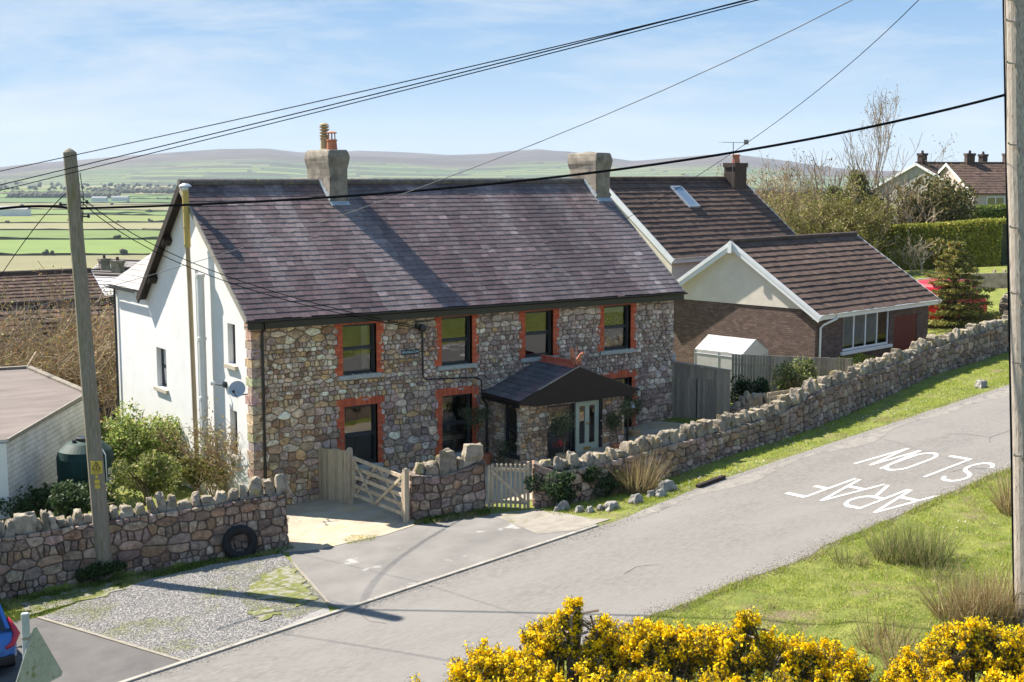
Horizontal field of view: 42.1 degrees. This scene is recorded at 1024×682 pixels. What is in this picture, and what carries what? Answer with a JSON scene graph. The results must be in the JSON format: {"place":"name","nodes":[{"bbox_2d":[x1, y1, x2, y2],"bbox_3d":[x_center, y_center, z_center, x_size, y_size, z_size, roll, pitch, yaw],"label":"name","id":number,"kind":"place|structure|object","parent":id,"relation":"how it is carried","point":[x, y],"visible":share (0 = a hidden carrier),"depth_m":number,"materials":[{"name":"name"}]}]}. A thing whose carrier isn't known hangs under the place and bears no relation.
{"place":"outdoors","nodes":[
{"label":"outdoors","id":0,"kind":"place"},
{"bbox_2d":[279,498,414,552],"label":"patio","id":1,"kind":"structure","parent":0,"point":[317,523],"depth_m":37.81,"materials":[{"name":"concrete"}]},
{"bbox_2d":[318,448,346,502],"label":"board screen","id":2,"kind":"object","parent":1,"relation":"on","point":[332,466],"visible":1,"depth_m":40.58,"materials":[{"name":"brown wood"}]},
{"bbox_2d":[8,0,851,312],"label":"overhead cable","id":3,"kind":"object","parent":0,"point":[496,158],"visible":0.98,"depth_m":25.25,"materials":[{"name":"grey plastic"}]},
{"bbox_2d":[0,186,871,270],"bbox_3d":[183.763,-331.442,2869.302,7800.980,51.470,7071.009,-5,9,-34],"label":"fields","id":4,"kind":"structure","parent":0,"point":[17,263],"depth_m":1279.46,"materials":[{"name":"green plant"}]},
{"bbox_2d":[0,178,826,197],"bbox_3d":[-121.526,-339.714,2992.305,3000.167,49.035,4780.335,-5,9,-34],"label":"distant woods","id":5,"kind":"object","parent":4,"relation":"on","point":[109,192],"visible":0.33,"depth_m":3506.52,"materials":[{"name":"plant"}]},
{"bbox_2d":[0,185,870,255],"bbox_3d":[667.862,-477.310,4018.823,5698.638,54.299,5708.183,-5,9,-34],"label":"hedgerows","id":6,"kind":"object","parent":4,"relation":"on","point":[48,254],"visible":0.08,"depth_m":1497.02,"materials":[{"name":"plant"}]},
{"bbox_2d":[289,515,590,607],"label":"driveway","id":7,"kind":"structure","parent":0,"point":[342,575],"depth_m":33.92,"materials":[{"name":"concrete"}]},
{"bbox_2d":[0,148,899,185],"bbox_3d":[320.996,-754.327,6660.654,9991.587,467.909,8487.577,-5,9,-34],"label":"hills","id":8,"kind":"structure","parent":0,"point":[166,169],"depth_m":5613.45,"materials":[{"name":"plant"}]},
{"bbox_2d":[0,0,1004,170],"label":"sky","id":9,"kind":"structure","parent":0,"point":[82,76],"materials":[{"name":"blue"}]},
{"bbox_2d":[0,203,1021,681],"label":"ground","id":10,"kind":"structure","parent":0,"point":[744,601],"depth_m":32.32,"materials":[{"name":"green plant"}]},
{"bbox_2d":[16,612,61,681],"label":"road sign","id":11,"kind":"object","parent":10,"relation":"on","point":[39,663],"visible":1,"depth_m":18.63,"materials":[{"name":"metal"}]},
{"bbox_2d":[0,481,82,516],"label":"dark conifer shrub","id":12,"kind":"object","parent":10,"relation":"on","point":[42,495],"visible":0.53,"depth_m":38.86,"materials":[{"name":"green plant"}]},
{"bbox_2d":[0,365,84,518],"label":"garage","id":13,"kind":"structure","parent":10,"relation":"on","point":[41,418],"depth_m":42.47,"materials":[{"name":"white brick"}]},
{"bbox_2d":[0,268,104,300],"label":"distant house","id":14,"kind":"structure","parent":10,"relation":"on","point":[25,280],"depth_m":84.06,"materials":[{"name":"brown concrete"}]},
{"bbox_2d":[0,278,115,398],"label":"bare shrub","id":15,"kind":"object","parent":10,"relation":"on","point":[35,331],"visible":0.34,"depth_m":56.06,"materials":[{"name":"brown plant"}]},
{"bbox_2d":[0,296,117,399],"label":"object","id":16,"kind":"structure","parent":10,"relation":"on","point":[20,303],"depth_m":60.44,"materials":[{"name":"brown plant"}]},
{"bbox_2d":[0,261,117,397],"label":"bare shrub","id":17,"kind":"object","parent":10,"relation":"on","point":[65,322],"visible":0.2,"depth_m":56.89,"materials":[{"name":"brown plant"}]},
{"bbox_2d":[0,284,119,431],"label":"bare shrub","id":18,"kind":"object","parent":10,"relation":"on","point":[103,396],"visible":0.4,"depth_m":54.15,"materials":[{"name":"brown plant"}]},
{"bbox_2d":[21,583,126,613],"bbox_3d":[-10.882,6.313,32.865,2.608,0.232,1.446,-5,9,-34],"label":"grass strip","id":19,"kind":"object","parent":10,"relation":"on","point":[91,596],"depth_m":32.82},
{"bbox_2d":[46,479,121,518],"bbox_3d":[-12.369,4.571,38.377,2.278,1.356,1.826,-5,9,-34],"label":"dark conifer shrub","id":20,"kind":"object","parent":10,"relation":"on","point":[68,502],"visible":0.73,"depth_m":37.69,"materials":[{"name":"green plant"}]},
{"bbox_2d":[56,435,114,502],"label":"oil tank","id":21,"kind":"object","parent":10,"relation":"on","point":[71,460],"visible":0.51,"depth_m":40.29,"materials":[{"name":"green plastic"}]},
{"bbox_2d":[59,148,112,579],"bbox_3d":[-10.797,0.725,33.929,1.208,11.180,0.504,5,9,35],"label":"utility pole","id":22,"kind":"object","parent":10,"relation":"on","point":[98,493],"visible":0.98,"depth_m":33.78,"materials":[{"name":"grey wood"}]},
{"bbox_2d":[0,0,744,184],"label":"overhead cable","id":23,"kind":"object","parent":22,"relation":"attached to","point":[384,91],"visible":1,"depth_m":26.59,"materials":[{"name":"black plastic"}]},
{"bbox_2d":[1,0,748,170],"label":"overhead cable","id":24,"kind":"object","parent":22,"relation":"attached to","point":[371,89],"visible":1,"depth_m":26.82,"materials":[{"name":"black plastic"}]},
{"bbox_2d":[0,0,757,190],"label":"overhead cable","id":25,"kind":"object","parent":22,"relation":"attached to","point":[404,90],"visible":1,"depth_m":26.33,"materials":[{"name":"black plastic"}]},
{"bbox_2d":[0,618,178,681],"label":"parking bay","id":26,"kind":"object","parent":10,"relation":"on","point":[79,656],"visible":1,"depth_m":28.14,"materials":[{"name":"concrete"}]},
{"bbox_2d":[0,604,19,666],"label":"blue car","id":27,"kind":"object","parent":26,"relation":"on","point":[9,633],"visible":1,"depth_m":27.61,"materials":[{"name":"blue paint"}]},
{"bbox_2d":[71,560,127,581],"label":"ground ivy","id":28,"kind":"object","parent":10,"relation":"on","point":[94,570],"visible":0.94,"depth_m":33.94,"materials":[{"name":"green plant"}]},
{"bbox_2d":[37,616,183,660],"bbox_3d":[-8.954,6.579,29.425,6.016,0.486,0.090,6,10,42],"label":"bay edging","id":29,"kind":"object","parent":10,"relation":"on","point":[109,638],"visible":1,"depth_m":29.32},
{"bbox_2d":[100,398,181,487],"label":"evergreen shrub","id":30,"kind":"object","parent":10,"relation":"on","point":[126,439],"visible":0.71,"depth_m":44.16,"materials":[{"name":"green plant"}]},
{"bbox_2d":[106,448,182,505],"bbox_3d":[-10.919,3.989,39.427,2.363,1.829,1.832,-5,9,-34],"label":"evergreen shrub","id":31,"kind":"object","parent":10,"relation":"on","point":[151,476],"visible":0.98,"depth_m":39.11,"materials":[{"name":"green plant"}]},
{"bbox_2d":[0,474,291,599],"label":"stone wall","id":32,"kind":"structure","parent":10,"relation":"on","point":[46,550],"depth_m":34.66,"materials":[{"name":"stone"}]},
{"bbox_2d":[0,544,294,622],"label":"wall foot grass","id":33,"kind":"structure","parent":10,"relation":"on","point":[207,562],"depth_m":33.56,"materials":[{"name":"plant"}]},
{"bbox_2d":[41,553,329,659],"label":"gravel parking","id":34,"kind":"structure","parent":10,"relation":"on","point":[305,617],"depth_m":30.82,"materials":[{"name":"gravel"}]},
{"bbox_2d":[244,566,318,605],"bbox_3d":[-5.639,5.914,32.014,1.598,0.188,3.509,-2,8,-19],"label":"grass strip","id":35,"kind":"object","parent":34,"relation":"on","point":[271,588],"depth_m":32.01,"materials":[{"name":"plant"}]},
{"bbox_2d":[166,456,227,488],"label":"shrub","id":36,"kind":"object","parent":10,"relation":"on","point":[189,468],"visible":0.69,"depth_m":41.60,"materials":[{"name":"green plant"}]},
{"bbox_2d":[185,385,244,494],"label":"rose shrub","id":37,"kind":"object","parent":10,"relation":"on","point":[235,443],"visible":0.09,"depth_m":41.12,"materials":[{"name":"brown plant"}]},
{"bbox_2d":[132,409,313,498],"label":"rose shrub","id":38,"kind":"object","parent":10,"relation":"on","point":[188,454],"visible":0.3,"depth_m":41.55,"materials":[{"name":"brown plant"}]},
{"bbox_2d":[222,525,257,558],"bbox_3d":[-7.223,5.354,35.349,0.940,0.937,0.392,-3,8,-19],"label":"old tyre","id":39,"kind":"object","parent":10,"relation":"on","point":[247,531],"visible":0.98,"depth_m":35.25,"materials":[{"name":"rubber"}]},
{"bbox_2d":[119,524,597,681],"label":"kerb","id":40,"kind":"structure","parent":10,"relation":"on","point":[247,641],"depth_m":29.89,"materials":[{"name":"concrete"}]},
{"bbox_2d":[346,447,409,523],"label":"farm gate","id":41,"kind":"structure","parent":10,"relation":"on","point":[353,477],"depth_m":38.48,"materials":[{"name":"brown wood"}]},
{"bbox_2d":[105,123,687,504],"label":"stone house","id":42,"kind":"structure","parent":10,"relation":"on","point":[537,303],"depth_m":44.12,"materials":[{"name":"grey"}]},
{"bbox_2d":[334,321,383,380],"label":"window","id":43,"kind":"structure","parent":42,"relation":"in","point":[339,349],"depth_m":41.84,"materials":[{"name":"red"}]},
{"bbox_2d":[336,395,384,468],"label":"window","id":44,"kind":"structure","parent":42,"relation":"in","point":[353,402],"depth_m":42.09,"materials":[{"name":"red"}]},
{"bbox_2d":[434,314,478,370],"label":"window","id":45,"kind":"structure","parent":42,"relation":"in","point":[438,362],"depth_m":43.78,"materials":[{"name":"orange"}]},
{"bbox_2d":[435,385,478,457],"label":"window","id":46,"kind":"structure","parent":42,"relation":"in","point":[440,393],"depth_m":43.88,"materials":[{"name":"orange"}]},
{"bbox_2d":[518,308,558,362],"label":"window","id":47,"kind":"structure","parent":42,"relation":"in","point":[555,312],"depth_m":45.63,"materials":[{"name":"orange"}]},
{"bbox_2d":[575,400,598,452],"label":"porch door","id":48,"kind":"structure","parent":42,"relation":"in","point":[587,445],"depth_m":44.65,"materials":[{"name":"grey paint"}]},
{"bbox_2d":[597,303,636,354],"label":"window","id":49,"kind":"structure","parent":42,"relation":"in","point":[612,325],"depth_m":47.56,"materials":[{"name":"red"}]},
{"bbox_2d":[409,443,486,520],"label":"stone wall","id":50,"kind":"structure","parent":10,"relation":"on","point":[444,482],"depth_m":37.62,"materials":[{"name":"stone"}]},
{"bbox_2d":[413,507,491,524],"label":"wall foot grass","id":51,"kind":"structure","parent":10,"relation":"on","point":[467,514],"depth_m":37.25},
{"bbox_2d":[487,461,529,507],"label":"picket gate","id":52,"kind":"structure","parent":10,"relation":"on","point":[492,473],"depth_m":37.68,"materials":[{"name":"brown wood"}]},
{"bbox_2d":[355,421,683,507],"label":"front garden","id":53,"kind":"object","parent":10,"relation":"on","point":[653,428],"visible":0.22,"depth_m":43.98,"materials":[{"name":"stone"}]},
{"bbox_2d":[455,399,515,464],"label":"potted olive","id":54,"kind":"object","parent":53,"relation":"on","point":[487,457],"visible":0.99,"depth_m":43.71,"materials":[{"name":"plant"}]},
{"bbox_2d":[545,407,578,458],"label":"potted olive","id":55,"kind":"object","parent":53,"relation":"on","point":[559,422],"visible":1,"depth_m":43.15,"materials":[{"name":"plant"}]},
{"bbox_2d":[603,395,637,448],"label":"potted olive","id":56,"kind":"object","parent":53,"relation":"on","point":[613,424],"visible":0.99,"depth_m":44.50,"materials":[{"name":"plant"}]},
{"bbox_2d":[444,596,598,681],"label":"gorse bush","id":57,"kind":"object","parent":10,"relation":"on","point":[545,641],"visible":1,"depth_m":20.95,"materials":[{"name":"yellow plant"}]},
{"bbox_2d":[523,464,576,503],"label":"ground ivy","id":58,"kind":"object","parent":10,"relation":"on","point":[562,483],"visible":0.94,"depth_m":37.34,"materials":[{"name":"green plant"}]},
{"bbox_2d":[560,463,628,498],"bbox_3d":[2.352,3.942,38.145,2.105,1.151,1.075,-1,7,-6],"label":"ground ivy","id":59,"kind":"object","parent":10,"relation":"on","point":[590,477],"visible":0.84,"depth_m":37.88,"materials":[{"name":"green plant"}]},
{"bbox_2d":[544,471,716,514],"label":"verge grass","id":60,"kind":"structure","parent":10,"relation":"on","point":[627,496],"depth_m":37.68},
{"bbox_2d":[568,611,702,681],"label":"gorse bush","id":61,"kind":"object","parent":10,"relation":"on","point":[651,651],"visible":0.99,"depth_m":21.01,"materials":[{"name":"yellow plant"}]},
{"bbox_2d":[602,441,678,494],"bbox_3d":[3.691,3.603,38.355,2.852,1.638,2.800,-5,9,-34],"label":"rush tussock","id":62,"kind":"object","parent":10,"relation":"on","point":[636,486],"visible":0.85,"depth_m":38.17,"materials":[{"name":"beige plant"}]},
{"bbox_2d":[671,361,732,419],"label":"board screen","id":63,"kind":"object","parent":10,"relation":"on","point":[699,392],"visible":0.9,"depth_m":48.17,"materials":[{"name":"grey wood"}]},
{"bbox_2d":[677,378,695,417],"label":"door","id":64,"kind":"structure","parent":63,"relation":"in","point":[686,387],"depth_m":48.59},
{"bbox_2d":[697,379,713,418],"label":"door","id":65,"kind":"structure","parent":63,"relation":"in","point":[705,394],"depth_m":48.00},
{"bbox_2d":[694,334,768,390],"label":"small shed","id":66,"kind":"object","parent":10,"relation":"on","point":[718,351],"visible":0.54,"depth_m":53.51,"materials":[{"name":"white plastic"}]},
{"bbox_2d":[730,374,772,404],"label":"garden shrub","id":67,"kind":"object","parent":10,"relation":"on","point":[741,387],"visible":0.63,"depth_m":49.29,"materials":[{"name":"green plant"}]},
{"bbox_2d":[730,386,800,413],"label":"stone wall","id":68,"kind":"structure","parent":10,"relation":"on","point":[747,400],"depth_m":47.69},
{"bbox_2d":[770,357,818,390],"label":"bush","id":69,"kind":"object","parent":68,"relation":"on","point":[795,376],"depth_m":48.37,"materials":[{"name":"green plant"}]},
{"bbox_2d":[531,311,1008,507],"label":"stone wall","id":70,"kind":"structure","parent":10,"relation":"on","point":[812,403],"depth_m":43.99,"materials":[{"name":"stone"}]},
{"bbox_2d":[610,154,941,375],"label":"brown roofed house","id":71,"kind":"structure","parent":10,"relation":"on","point":[741,259],"depth_m":57.44,"materials":[{"name":"tile"}]},
{"bbox_2d":[840,311,892,355],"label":"window","id":72,"kind":"structure","parent":71,"relation":"in","point":[857,329],"depth_m":56.29,"materials":[{"name":"white plastic"}]},
{"bbox_2d":[893,314,916,350],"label":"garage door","id":73,"kind":"structure","parent":71,"relation":"in","point":[905,325],"depth_m":58.10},
{"bbox_2d":[682,605,876,681],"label":"gorse bush","id":74,"kind":"object","parent":10,"relation":"on","point":[722,655],"visible":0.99,"depth_m":20.89,"materials":[{"name":"yellow plant"}]},
{"bbox_2d":[553,470,1022,681],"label":"bank grass","id":75,"kind":"structure","parent":10,"relation":"on","point":[877,577],"depth_m":29.93,"materials":[{"name":"plant"}]},
{"bbox_2d":[731,354,851,401],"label":"board fence","id":76,"kind":"object","parent":10,"relation":"on","point":[758,365],"visible":0.5,"depth_m":50.63,"materials":[{"name":"wood"}]},
{"bbox_2d":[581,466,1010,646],"bbox_3d":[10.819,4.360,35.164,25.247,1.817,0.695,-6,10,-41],"label":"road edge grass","id":77,"kind":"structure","parent":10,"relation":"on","point":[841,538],"depth_m":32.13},
{"bbox_2d":[756,148,860,232],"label":"bare tree","id":78,"kind":"object","parent":10,"relation":"on","point":[788,181],"visible":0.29,"depth_m":109.31,"materials":[{"name":"brown plant"}]},
{"bbox_2d":[777,148,849,231],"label":"ivy clad tree","id":79,"kind":"object","parent":10,"relation":"on","point":[830,190],"visible":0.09,"depth_m":103.14,"materials":[{"name":"green plant"}]},
{"bbox_2d":[619,353,1008,509],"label":"verge grass","id":80,"kind":"structure","parent":10,"relation":"on","point":[908,396],"depth_m":46.17,"materials":[{"name":"plant"}]},
{"bbox_2d":[761,172,901,262],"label":"bare shrub","id":81,"kind":"object","parent":10,"relation":"on","point":[794,225],"visible":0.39,"depth_m":96.39,"materials":[{"name":"green plant"}]},
{"bbox_2d":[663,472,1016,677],"bbox_3d":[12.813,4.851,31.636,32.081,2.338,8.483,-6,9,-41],"label":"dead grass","id":82,"kind":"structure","parent":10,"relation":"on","point":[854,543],"depth_m":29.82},
{"bbox_2d":[788,164,911,250],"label":"bare shrub","id":83,"kind":"object","parent":10,"relation":"on","point":[820,205],"visible":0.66,"depth_m":96.33,"materials":[{"name":"green plant"}]},
{"bbox_2d":[810,128,922,225],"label":"ivy clad tree","id":84,"kind":"object","parent":10,"relation":"on","point":[858,174],"visible":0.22,"depth_m":102.84,"materials":[{"name":"brown plant"}]},
{"bbox_2d":[853,79,901,205],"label":"bare tree","id":85,"kind":"object","parent":10,"relation":"on","point":[879,120],"visible":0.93,"depth_m":104.00,"materials":[{"name":"brown plant"}]},
{"bbox_2d":[844,604,933,654],"bbox_3d":[7.375,5.696,26.396,1.751,0.923,1.895,-5,9,-34],"label":"rush tussock","id":86,"kind":"object","parent":10,"relation":"on","point":[879,637],"visible":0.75,"depth_m":26.43,"materials":[{"name":"brown plant"}]},
{"bbox_2d":[853,516,946,563],"bbox_3d":[9.133,4.646,31.486,2.106,1.122,2.273,-5,9,-34],"label":"rush tussock","id":87,"kind":"object","parent":10,"relation":"on","point":[887,553],"visible":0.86,"depth_m":31.37,"materials":[{"name":"green plant"}]},
{"bbox_2d":[853,172,961,223],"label":"bare shrub","id":88,"kind":"object","parent":10,"relation":"on","point":[920,213],"visible":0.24,"depth_m":101.93,"materials":[{"name":"green plant"}]},
{"bbox_2d":[884,511,969,567],"bbox_3d":[9.684,4.614,31.097,2.297,1.257,2.295,-5,9,-34],"label":"rush tussock","id":89,"kind":"object","parent":10,"relation":"on","point":[937,552],"visible":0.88,"depth_m":30.95,"materials":[{"name":"green plant"}]},
{"bbox_2d":[854,217,1006,269],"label":"clipped hedge","id":90,"kind":"object","parent":10,"relation":"on","point":[984,240],"visible":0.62,"depth_m":96.18,"materials":[{"name":"green plant"}]},
{"bbox_2d":[876,150,988,223],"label":"distant house","id":91,"kind":"structure","parent":10,"relation":"on","point":[912,171],"depth_m":144.63,"materials":[{"name":"paint"}]},
{"bbox_2d":[891,169,980,227],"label":"evergreen tree","id":92,"kind":"object","parent":10,"relation":"on","point":[948,198],"visible":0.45,"depth_m":103.75,"materials":[{"name":"green plant"}]},
{"bbox_2d":[870,613,1023,681],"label":"gorse bush","id":93,"kind":"object","parent":10,"relation":"on","point":[969,649],"visible":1,"depth_m":20.80,"materials":[{"name":"yellow plant"}]},
{"bbox_2d":[916,278,986,324],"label":"red van","id":94,"kind":"object","parent":10,"relation":"on","point":[929,287],"visible":0.25,"depth_m":66.39,"materials":[{"name":"red paint"}]},
{"bbox_2d":[922,234,1003,327],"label":"conifer","id":95,"kind":"object","parent":10,"relation":"on","point":[961,308],"visible":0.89,"depth_m":65.28,"materials":[{"name":"green plant"}]},
{"bbox_2d":[909,559,1018,625],"bbox_3d":[9.364,5.168,27.714,2.421,1.332,2.240,4,8,28],"label":"rush tussock","id":96,"kind":"object","parent":10,"relation":"on","point":[951,614],"visible":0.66,"depth_m":27.68,"materials":[{"name":"brown plant"}]},
{"bbox_2d":[938,150,1005,216],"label":"distant house","id":97,"kind":"structure","parent":10,"relation":"on","point":[989,178],"depth_m":138.47,"materials":[{"name":"tile"}]},
{"bbox_2d":[930,556,1023,626],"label":"rush tussock","id":98,"kind":"object","parent":10,"relation":"on","point":[997,617],"visible":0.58,"depth_m":27.31,"materials":[{"name":"brown plant"}]},
{"bbox_2d":[957,551,1023,624],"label":"rush tussock","id":99,"kind":"object","parent":10,"relation":"on","point":[1008,595],"visible":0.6,"depth_m":27.57,"materials":[{"name":"brown plant"}]},
{"bbox_2d":[972,458,1010,514],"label":"rush tussock","id":100,"kind":"object","parent":10,"relation":"on","point":[1002,503],"visible":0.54,"depth_m":34.50,"materials":[{"name":"beige plant"}]},
{"bbox_2d":[1002,0,1023,625],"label":"utility pole","id":101,"kind":"object","parent":10,"relation":"on","point":[1013,36],"visible":0.98,"depth_m":27.57,"materials":[{"name":"grey"}]},
{"bbox_2d":[80,94,1003,208],"bbox_3d":[-0.274,-4.290,31.039,22.066,2.572,0.571,2,7,14],"label":"overhead cable","id":102,"kind":"object","parent":101,"relation":"attached to","point":[630,167],"visible":0.99,"depth_m":30.95,"materials":[{"name":"black plastic"}]},
{"bbox_2d":[491,509,607,533],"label":"path","id":103,"kind":"structure","parent":0,"point":[538,521],"depth_m":35.94,"materials":[{"name":"concrete"}]},
{"bbox_2d":[133,385,1010,681],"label":"road","id":104,"kind":"structure","parent":0,"point":[681,549],"depth_m":31.98,"materials":[{"name":"asphalt"}]},
{"bbox_2d":[136,524,612,681],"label":"road grit","id":105,"kind":"object","parent":104,"relation":"on","point":[370,604],"visible":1,"depth_m":30.03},
{"bbox_2d":[571,384,1008,539],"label":"road grit","id":106,"kind":"object","parent":104,"relation":"on","point":[891,424],"visible":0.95,"depth_m":40.70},
{"bbox_2d":[581,462,1010,643],"bbox_3d":[10.003,4.524,34.752,35.430,2.380,1.344,-6,9,-41],"label":"road grit","id":107,"kind":"object","parent":104,"relation":"on","point":[695,593],"visible":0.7,"depth_m":32.52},
{"bbox_2d":[632,388,1008,517],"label":"road margin","id":108,"kind":"object","parent":104,"relation":"on","point":[762,473],"visible":0.92,"depth_m":40.92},
{"bbox_2d":[785,478,938,512],"bbox_3d":[9.600,4.221,36.624,2.845,0.165,3.041,-5,9,-34],"label":"road lettering","id":109,"kind":"object","parent":104,"relation":"on","point":[880,509],"visible":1,"depth_m":36.50,"materials":[{"name":"paint"}]},
{"bbox_2d":[854,448,994,481],"bbox_3d":[12.254,3.628,39.329,2.594,0.171,3.403,-6,10,-41],"label":"road lettering","id":110,"kind":"object","parent":104,"relation":"on","point":[943,478],"visible":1,"depth_m":39.64,"materials":[{"name":"paint"}]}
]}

